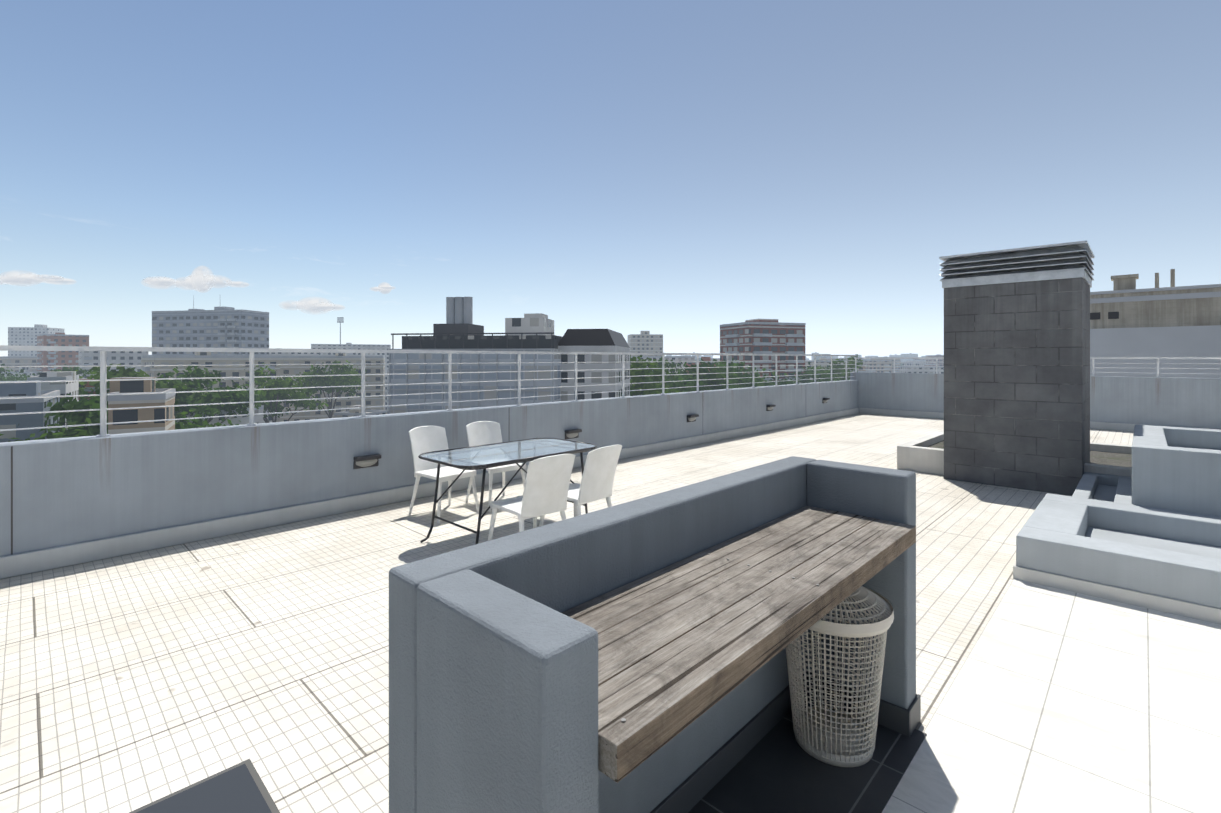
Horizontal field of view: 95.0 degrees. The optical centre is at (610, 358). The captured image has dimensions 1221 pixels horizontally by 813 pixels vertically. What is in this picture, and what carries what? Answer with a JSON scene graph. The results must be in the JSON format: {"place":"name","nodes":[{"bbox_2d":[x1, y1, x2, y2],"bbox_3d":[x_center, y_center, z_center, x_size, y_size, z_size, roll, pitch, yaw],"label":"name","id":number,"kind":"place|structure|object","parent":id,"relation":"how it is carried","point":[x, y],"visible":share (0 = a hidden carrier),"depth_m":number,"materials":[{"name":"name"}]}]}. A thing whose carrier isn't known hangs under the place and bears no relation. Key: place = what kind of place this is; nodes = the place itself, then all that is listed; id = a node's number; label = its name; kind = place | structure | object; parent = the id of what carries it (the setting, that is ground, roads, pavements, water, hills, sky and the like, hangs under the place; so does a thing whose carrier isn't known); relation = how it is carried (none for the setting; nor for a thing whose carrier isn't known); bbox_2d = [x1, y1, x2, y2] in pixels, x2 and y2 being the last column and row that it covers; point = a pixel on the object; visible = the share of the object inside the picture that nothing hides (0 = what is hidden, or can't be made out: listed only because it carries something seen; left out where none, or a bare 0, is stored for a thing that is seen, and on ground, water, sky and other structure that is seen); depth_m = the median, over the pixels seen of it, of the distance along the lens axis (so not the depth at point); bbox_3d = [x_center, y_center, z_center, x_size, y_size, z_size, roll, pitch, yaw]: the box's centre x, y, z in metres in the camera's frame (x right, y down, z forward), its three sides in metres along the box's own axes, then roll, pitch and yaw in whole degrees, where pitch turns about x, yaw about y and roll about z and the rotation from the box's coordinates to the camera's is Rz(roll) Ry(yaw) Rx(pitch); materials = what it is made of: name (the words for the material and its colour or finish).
{"place":"outdoors","nodes":[
{"label":"outdoors","id":0,"kind":"place"},
{"bbox_2d":[0,272,74,283],"bbox_3d":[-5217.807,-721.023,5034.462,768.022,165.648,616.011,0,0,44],"label":"cloud","id":1,"kind":"structure","parent":0,"point":[15,278],"depth_m":4992.19,"materials":[{"name":"white"}]},
{"bbox_2d":[78,351,147,381],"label":"building","id":2,"kind":"structure","parent":0,"point":[113,357],"depth_m":253.07,"materials":[{"name":"grey concrete"}]},
{"bbox_2d":[143,267,247,291],"bbox_3d":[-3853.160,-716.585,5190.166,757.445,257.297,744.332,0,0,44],"label":"cloud","id":3,"kind":"structure","parent":0,"point":[197,280],"depth_m":5053.62,"materials":[{"name":"white"}]},
{"bbox_2d":[152,301,268,355],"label":"apartment building","id":4,"kind":"structure","parent":0,"point":[224,327],"depth_m":230.48,"materials":[{"name":"grey concrete"}]},
{"bbox_2d":[282,298,343,312],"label":"cloud","id":5,"kind":"structure","parent":0,"point":[314,305],"depth_m":5081.83,"materials":[{"name":"white"}]},
{"bbox_2d":[371,283,393,293],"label":"cloud","id":6,"kind":"structure","parent":0,"point":[384,288],"depth_m":5208.66,"materials":[{"name":"white"}]},
{"bbox_2d":[0,380,857,556],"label":"parapet wall","id":7,"kind":"structure","parent":0,"point":[71,490],"depth_m":5.04,"materials":[{"name":"grey concrete"}]},
{"bbox_2d":[11,446,12,554],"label":"parapet wall joints","id":8,"kind":"object","parent":7,"relation":"in","point":[11,500],"visible":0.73,"depth_m":3.88,"materials":[{"name":"grey concrete"}]},
{"bbox_2d":[354,454,380,468],"bbox_3d":[-2.438,1.041,5.619,0.085,0.124,0.250,0,0,44],"label":"wall light","id":9,"kind":"object","parent":7,"relation":"attached to","point":[365,461],"depth_m":5.59,"materials":[{"name":"grey"}]},
{"bbox_2d":[565,429,581,439],"bbox_3d":[-0.506,1.041,7.645,0.085,0.124,0.250,0,0,44],"label":"wall light","id":10,"kind":"object","parent":7,"relation":"attached to","point":[571,434],"depth_m":7.61,"materials":[{"name":"grey"}]},
{"bbox_2d":[0,408,1220,578],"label":"wall base","id":11,"kind":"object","parent":7,"relation":"attached to","point":[19,564],"depth_m":5.12,"materials":[{"name":"grey concrete"}]},
{"bbox_2d":[0,345,1220,436],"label":"parapet railing","id":12,"kind":"object","parent":7,"relation":"on","point":[103,394],"visible":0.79,"depth_m":5.72,"materials":[{"name":"grey metal"}]},
{"bbox_2d":[687,414,698,421],"bbox_3d":[1.425,1.041,9.672,0.085,0.124,0.250,0,0,44],"label":"wall light","id":13,"kind":"object","parent":7,"relation":"attached to","point":[691,418],"depth_m":9.63,"materials":[{"name":"grey"}]},
{"bbox_2d":[766,405,775,410],"bbox_3d":[3.357,1.041,11.699,0.085,0.124,0.250,0,0,44],"label":"wall light","id":14,"kind":"object","parent":7,"relation":"attached to","point":[769,408],"depth_m":11.65,"materials":[{"name":"grey metal"}]},
{"bbox_2d":[822,398,829,402],"bbox_3d":[5.289,1.041,13.726,0.085,0.124,0.250,0,0,44],"label":"wall light","id":15,"kind":"object","parent":7,"relation":"attached to","point":[824,400],"depth_m":13.67,"materials":[{"name":"grey"}]},
{"bbox_2d":[0,0,1220,359],"label":"sky","id":16,"kind":"structure","parent":0,"point":[679,170],"materials":[{"name":"blue"}]},
{"bbox_2d":[631,355,694,374],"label":"building","id":17,"kind":"structure","parent":0,"point":[680,358],"depth_m":261.37,"materials":[{"name":"grey concrete"}]},
{"bbox_2d":[805,358,859,379],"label":"building","id":18,"kind":"structure","parent":0,"point":[821,363],"depth_m":333.06,"materials":[{"name":"grey concrete"}]},
{"bbox_2d":[850,372,1220,428],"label":"parapet wall","id":19,"kind":"structure","parent":0,"point":[1180,402],"depth_m":11.69,"materials":[{"name":"grey concrete"}]},
{"bbox_2d":[1090,325,1220,377],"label":"building wall","id":20,"kind":"structure","parent":0,"point":[1191,341],"depth_m":18.50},
{"bbox_3d":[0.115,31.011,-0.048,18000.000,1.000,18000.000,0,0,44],"label":"city ground","id":21,"kind":"structure","parent":0,"visible":0},
{"bbox_2d":[0,364,27,380],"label":"street tree","id":22,"kind":"object","parent":21,"relation":"on","point":[8,377],"visible":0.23,"depth_m":187.91,"materials":[{"name":"green plant"}]},
{"bbox_2d":[0,357,36,371],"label":"city block","id":23,"kind":"structure","parent":21,"relation":"on","point":[16,361],"depth_m":326.16,"materials":[{"name":"grey concrete"}]},
{"bbox_2d":[1,367,40,378],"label":"building","id":24,"kind":"structure","parent":21,"relation":"on","point":[27,371],"depth_m":306.19,"materials":[{"name":"grey concrete"}]},
{"bbox_2d":[0,380,59,442],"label":"building","id":25,"kind":"structure","parent":21,"relation":"on","point":[23,405],"depth_m":61.42,"materials":[{"name":"white concrete"}]},
{"bbox_2d":[8,324,63,356],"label":"apartment building","id":26,"kind":"structure","parent":21,"relation":"on","point":[22,336],"depth_m":504.58,"materials":[{"name":"grey concrete"}]},
{"bbox_2d":[27,371,78,429],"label":"building","id":27,"kind":"structure","parent":21,"relation":"on","point":[66,388],"depth_m":79.58,"materials":[{"name":"grey concrete"}]},
{"bbox_2d":[37,333,88,371],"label":"apartment building","id":28,"kind":"structure","parent":21,"relation":"on","point":[57,357],"depth_m":318.42,"materials":[{"name":"white concrete"}]},
{"bbox_2d":[59,413,92,430],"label":"street tree","id":29,"kind":"object","parent":21,"relation":"on","point":[68,420],"visible":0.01,"depth_m":72.73,"materials":[{"name":"green plant"}]},
{"bbox_2d":[79,378,109,399],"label":"city block","id":30,"kind":"structure","parent":21,"relation":"on","point":[88,386],"depth_m":98.30,"materials":[{"name":"grey concrete"}]},
{"bbox_2d":[0,389,242,441],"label":"street tree","id":31,"kind":"object","parent":21,"relation":"on","point":[80,417],"visible":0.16,"depth_m":64.28,"materials":[{"name":"green plant"}]},
{"bbox_2d":[75,364,201,422],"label":"street tree","id":32,"kind":"object","parent":21,"relation":"on","point":[127,372],"visible":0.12,"depth_m":99.59,"materials":[{"name":"green plant"}]},
{"bbox_2d":[107,377,175,433],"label":"building","id":33,"kind":"structure","parent":21,"relation":"on","point":[136,400],"depth_m":55.16,"materials":[{"name":"beige concrete"}]},
{"bbox_2d":[91,366,268,427],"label":"street tree","id":34,"kind":"object","parent":21,"relation":"on","point":[216,397],"visible":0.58,"depth_m":108.15,"materials":[{"name":"green plant"}]},
{"bbox_2d":[141,352,279,421],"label":"city block","id":35,"kind":"structure","parent":21,"relation":"on","point":[209,358],"depth_m":166.22,"materials":[{"name":"grey concrete"}]},
{"bbox_2d":[177,405,263,427],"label":"building","id":36,"kind":"structure","parent":21,"relation":"on","point":[258,419],"depth_m":114.19,"materials":[{"name":"grey concrete"}]},
{"bbox_2d":[263,409,274,422],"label":"building","id":37,"kind":"structure","parent":21,"relation":"on","point":[269,418],"depth_m":161.17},
{"bbox_2d":[240,361,329,422],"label":"street tree","id":38,"kind":"object","parent":21,"relation":"on","point":[276,394],"visible":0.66,"depth_m":144.95,"materials":[{"name":"green plant"}]},
{"bbox_2d":[269,348,318,355],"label":"city block","id":39,"kind":"structure","parent":21,"relation":"on","point":[290,354],"depth_m":297.29,"materials":[{"name":"grey concrete"}]},
{"bbox_2d":[292,360,367,417],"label":"street tree","id":40,"kind":"object","parent":21,"relation":"on","point":[321,381],"visible":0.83,"depth_m":183.91,"materials":[{"name":"green plant"}]},
{"bbox_2d":[280,353,384,421],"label":"city block","id":41,"kind":"structure","parent":21,"relation":"on","point":[292,370],"depth_m":207.65,"materials":[{"name":"grey concrete"}]},
{"bbox_2d":[337,317,343,343],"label":"floodlight mast","id":42,"kind":"object","parent":21,"relation":"on","point":[340,320],"visible":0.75,"depth_m":630.93,"materials":[{"name":"metal"}]},
{"bbox_2d":[311,343,390,370],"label":"building","id":43,"kind":"structure","parent":21,"relation":"on","point":[352,346],"depth_m":376.47,"materials":[{"name":"grey concrete"}]},
{"bbox_2d":[334,405,386,417],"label":"building","id":44,"kind":"structure","parent":21,"relation":"on","point":[353,412],"depth_m":167.31,"materials":[{"name":"grey concrete"}]},
{"bbox_2d":[385,375,388,410],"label":"building","id":45,"kind":"structure","parent":21,"relation":"on","point":[386,388],"depth_m":321.55,"materials":[{"name":"grey concrete"}]},
{"bbox_2d":[388,297,561,413],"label":"glass block","id":46,"kind":"structure","parent":21,"relation":"on","point":[459,330],"depth_m":82.26,"materials":[{"name":"glass"}]},
{"bbox_2d":[558,329,629,400],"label":"building","id":47,"kind":"structure","parent":21,"relation":"on","point":[590,340],"depth_m":84.09,"materials":[{"name":"grey stone"}]},
{"bbox_2d":[628,331,662,355],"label":"building","id":48,"kind":"structure","parent":21,"relation":"on","point":[644,342],"depth_m":421.14,"materials":[{"name":"grey concrete"}]},
{"bbox_2d":[630,355,687,395],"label":"street tree","id":49,"kind":"object","parent":21,"relation":"on","point":[639,379],"visible":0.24,"depth_m":117.30,"materials":[{"name":"green plant"}]},
{"bbox_2d":[635,357,701,384],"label":"street tree","id":50,"kind":"object","parent":21,"relation":"on","point":[671,365],"visible":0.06,"depth_m":169.68,"materials":[{"name":"green plant"}]},
{"bbox_2d":[686,357,718,374],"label":"city block","id":51,"kind":"structure","parent":21,"relation":"on","point":[689,364],"depth_m":235.25,"materials":[{"name":"white concrete"}]},
{"bbox_2d":[645,358,764,392],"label":"street tree","id":52,"kind":"object","parent":21,"relation":"on","point":[720,381],"visible":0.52,"depth_m":132.00,"materials":[{"name":"green plant"}]},
{"bbox_2d":[687,357,800,388],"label":"street tree","id":53,"kind":"object","parent":21,"relation":"on","point":[758,378],"visible":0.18,"depth_m":145.71,"materials":[{"name":"green plant"}]},
{"bbox_2d":[720,319,805,384],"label":"building","id":54,"kind":"structure","parent":21,"relation":"on","point":[763,336],"depth_m":187.18,"materials":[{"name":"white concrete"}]},
{"bbox_2d":[805,362,813,381],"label":"street tree","id":55,"kind":"object","parent":21,"relation":"on","point":[808,369],"visible":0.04,"depth_m":221.73,"materials":[{"name":"green plant"}]},
{"bbox_2d":[777,366,847,384],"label":"street tree","id":56,"kind":"object","parent":21,"relation":"on","point":[819,375],"visible":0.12,"depth_m":176.13,"materials":[{"name":"green plant"}]},
{"bbox_2d":[815,354,830,358],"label":"building","id":57,"kind":"structure","parent":21,"relation":"on","point":[818,357],"depth_m":1110.04,"materials":[{"name":"white concrete"}]},
{"bbox_2d":[808,354,862,379],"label":"street tree","id":58,"kind":"object","parent":21,"relation":"on","point":[840,370],"visible":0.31,"depth_m":209.29,"materials":[{"name":"green plant"}]},
{"bbox_2d":[826,358,847,359],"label":"building","id":59,"kind":"structure","parent":21,"relation":"on","point":[835,358],"depth_m":637.97,"materials":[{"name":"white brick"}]},
{"bbox_2d":[847,366,875,373],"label":"building","id":60,"kind":"structure","parent":21,"relation":"on","point":[861,369],"depth_m":302.05,"materials":[{"name":"grey concrete"}]},
{"bbox_2d":[857,359,891,372],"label":"building","id":61,"kind":"structure","parent":21,"relation":"on","point":[877,364],"depth_m":473.84,"materials":[{"name":"grey concrete"}]},
{"bbox_2d":[876,359,900,372],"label":"building","id":62,"kind":"structure","parent":21,"relation":"on","point":[897,363],"depth_m":625.60,"materials":[{"name":"grey concrete"}]},
{"bbox_2d":[901,353,917,356],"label":"building","id":63,"kind":"structure","parent":21,"relation":"on","point":[909,355],"depth_m":1524.39,"materials":[{"name":"grey concrete"}]},
{"bbox_2d":[902,362,923,365],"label":"building","id":64,"kind":"structure","parent":21,"relation":"on","point":[911,364],"depth_m":512.20,"materials":[{"name":"grey concrete"}]},
{"bbox_2d":[906,360,925,363],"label":"building","id":65,"kind":"structure","parent":21,"relation":"on","point":[916,361],"depth_m":755.53,"materials":[{"name":"grey concrete"}]},
{"bbox_2d":[899,366,942,373],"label":"building","id":66,"kind":"structure","parent":21,"relation":"on","point":[916,369],"depth_m":324.37,"materials":[{"name":"grey concrete"}]},
{"bbox_2d":[926,354,943,369],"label":"building","id":67,"kind":"structure","parent":21,"relation":"on","point":[934,360],"depth_m":682.50,"materials":[{"name":"white concrete"}]},
{"bbox_2d":[1090,269,1220,328],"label":"beige block","id":68,"kind":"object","parent":21,"relation":"on","point":[1180,312],"visible":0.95,"depth_m":21.42,"materials":[{"name":"beige concrete"}]},
{"bbox_2d":[1090,312,1118,319],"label":"windows","id":69,"kind":"structure","parent":68,"relation":"in","point":[1111,315],"depth_m":22.29,"materials":[{"name":"black glass"}]},
{"bbox_2d":[1090,284,1220,303],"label":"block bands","id":70,"kind":"object","parent":68,"relation":"attached to","point":[1159,297],"depth_m":21.32,"materials":[{"name":"grey concrete"}]},
{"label":"city building","id":71,"kind":"object","parent":21,"relation":"on","visible":0},
{"bbox_2d":[9,364,108,381],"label":"street tree","id":72,"kind":"object","parent":71,"relation":"on","point":[80,371],"visible":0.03,"depth_m":170.79,"materials":[{"name":"green plant"}]},
{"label":"building","id":73,"kind":"structure","parent":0},
{"bbox_2d":[0,413,1133,812],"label":"terrace floor","id":74,"kind":"structure","parent":73,"relation":"on","point":[130,683],"depth_m":3.09,"materials":[{"name":"tile"}]},
{"bbox_2d":[129,759,279,812],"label":"floor hatch frame","id":75,"kind":"object","parent":74,"relation":"on","point":[267,797],"visible":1,"depth_m":1.95,"materials":[{"name":"grey metal"}]},
{"bbox_2d":[136,764,271,812],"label":"floor hatch panel","id":76,"kind":"object","parent":75,"relation":"on","point":[236,790],"visible":1,"depth_m":1.90,"materials":[{"name":"grey metal"}]},
{"bbox_2d":[409,426,478,523],"bbox_3d":[-1.655,1.101,5.473,0.611,0.825,0.471,0,0,40],"label":"chair","id":77,"kind":"object","parent":74,"relation":"on","point":[424,439],"visible":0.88,"depth_m":5.50,"materials":[{"name":"plastic"}]},
{"bbox_2d":[465,421,525,511],"bbox_3d":[-1.219,1.101,5.874,0.471,0.825,0.611,0,0,-41],"label":"chair","id":78,"kind":"object","parent":74,"relation":"on","point":[483,432],"visible":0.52,"depth_m":6.00,"materials":[{"name":"plastic"}]},
{"bbox_2d":[418,438,596,543],"bbox_3d":[-0.844,1.148,4.817,0.834,0.723,1.434,0,0,44],"label":"patio table","id":79,"kind":"object","parent":74,"relation":"on","point":[483,457],"visible":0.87,"depth_m":4.64,"materials":[{"name":"clear glass"}]},
{"bbox_2d":[488,454,575,540],"bbox_3d":[-0.577,1.101,4.197,0.471,0.825,0.611,0,0,-42],"label":"chair","id":80,"kind":"object","parent":74,"relation":"on","point":[546,486],"visible":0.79,"depth_m":4.01,"materials":[{"name":"plastic"}]},
{"bbox_2d":[539,444,621,526],"bbox_3d":[-0.226,1.101,4.594,0.611,0.825,0.471,0,0,40],"label":"chair","id":81,"kind":"object","parent":74,"relation":"on","point":[598,475],"visible":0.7,"depth_m":4.41,"materials":[{"name":"plastic"}]},
{"bbox_2d":[688,694,926,812],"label":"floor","id":82,"kind":"structure","parent":74,"relation":"on","point":[776,768],"depth_m":2.00,"materials":[{"name":"tile"}]},
{"bbox_2d":[389,456,920,812],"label":"masonry bar counter","id":83,"kind":"object","parent":82,"relation":"on","point":[628,657],"visible":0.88,"depth_m":1.41,"materials":[{"name":"painted plaster"},{"name":"concrete"}]},
{"bbox_2d":[786,586,893,766],"bbox_3d":[0.874,1.195,2.199,0.426,0.633,0.428,0,0,44],"label":"laundry basket","id":84,"kind":"object","parent":82,"relation":"on","point":[834,736],"visible":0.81,"depth_m":2.08,"materials":[{"name":"beige plastic"}]},
{"bbox_2d":[897,430,1131,476],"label":"white planter walls","id":85,"kind":"structure","parent":74,"relation":"on","point":[918,455],"depth_m":7.45,"materials":[{"name":"paint"}]},
{"bbox_2d":[928,440,1131,466],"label":"white planter soil","id":86,"kind":"structure","parent":85,"relation":"in","point":[1112,458],"depth_m":7.28,"materials":[{"name":"soil"}]},
{"bbox_2d":[939,240,1094,495],"bbox_3d":[5.064,0.121,6.978,1.410,2.780,1.280,0,0,44],"label":"chimney stack","id":87,"kind":"object","parent":74,"relation":"on","point":[1017,368],"visible":0.94,"depth_m":6.50,"materials":[{"name":"concrete"}]},
{"bbox_2d":[882,579,1220,812],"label":"large terrace floor tiles","id":88,"kind":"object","parent":74,"relation":"on","point":[1055,700],"visible":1,"depth_m":2.35,"materials":[{"name":"tile"}]},
{"bbox_2d":[1072,472,1131,503],"bbox_3d":[4.814,1.391,5.455,0.410,0.240,1.850,0,0,44],"label":"planter","id":89,"kind":"object","parent":74,"relation":"on","point":[1107,487],"visible":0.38,"depth_m":5.63,"materials":[{"name":"grey concrete"}]},
{"bbox_2d":[1016,493,1220,608],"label":"grey planter","id":90,"kind":"object","parent":74,"relation":"on","point":[1169,553],"visible":0.99,"depth_m":3.77,"materials":[{"name":"grey paint"}]},
{"bbox_2d":[1013,562,1220,624],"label":"planter base","id":91,"kind":"object","parent":90,"relation":"attached to","point":[1170,605],"visible":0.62,"depth_m":3.45,"materials":[{"name":"white concrete"}]},
{"bbox_2d":[1132,425,1220,515],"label":"planter","id":92,"kind":"object","parent":74,"relation":"on","point":[1177,468],"visible":0.78,"depth_m":4.52,"materials":[{"name":"grey concrete"}]}
]}

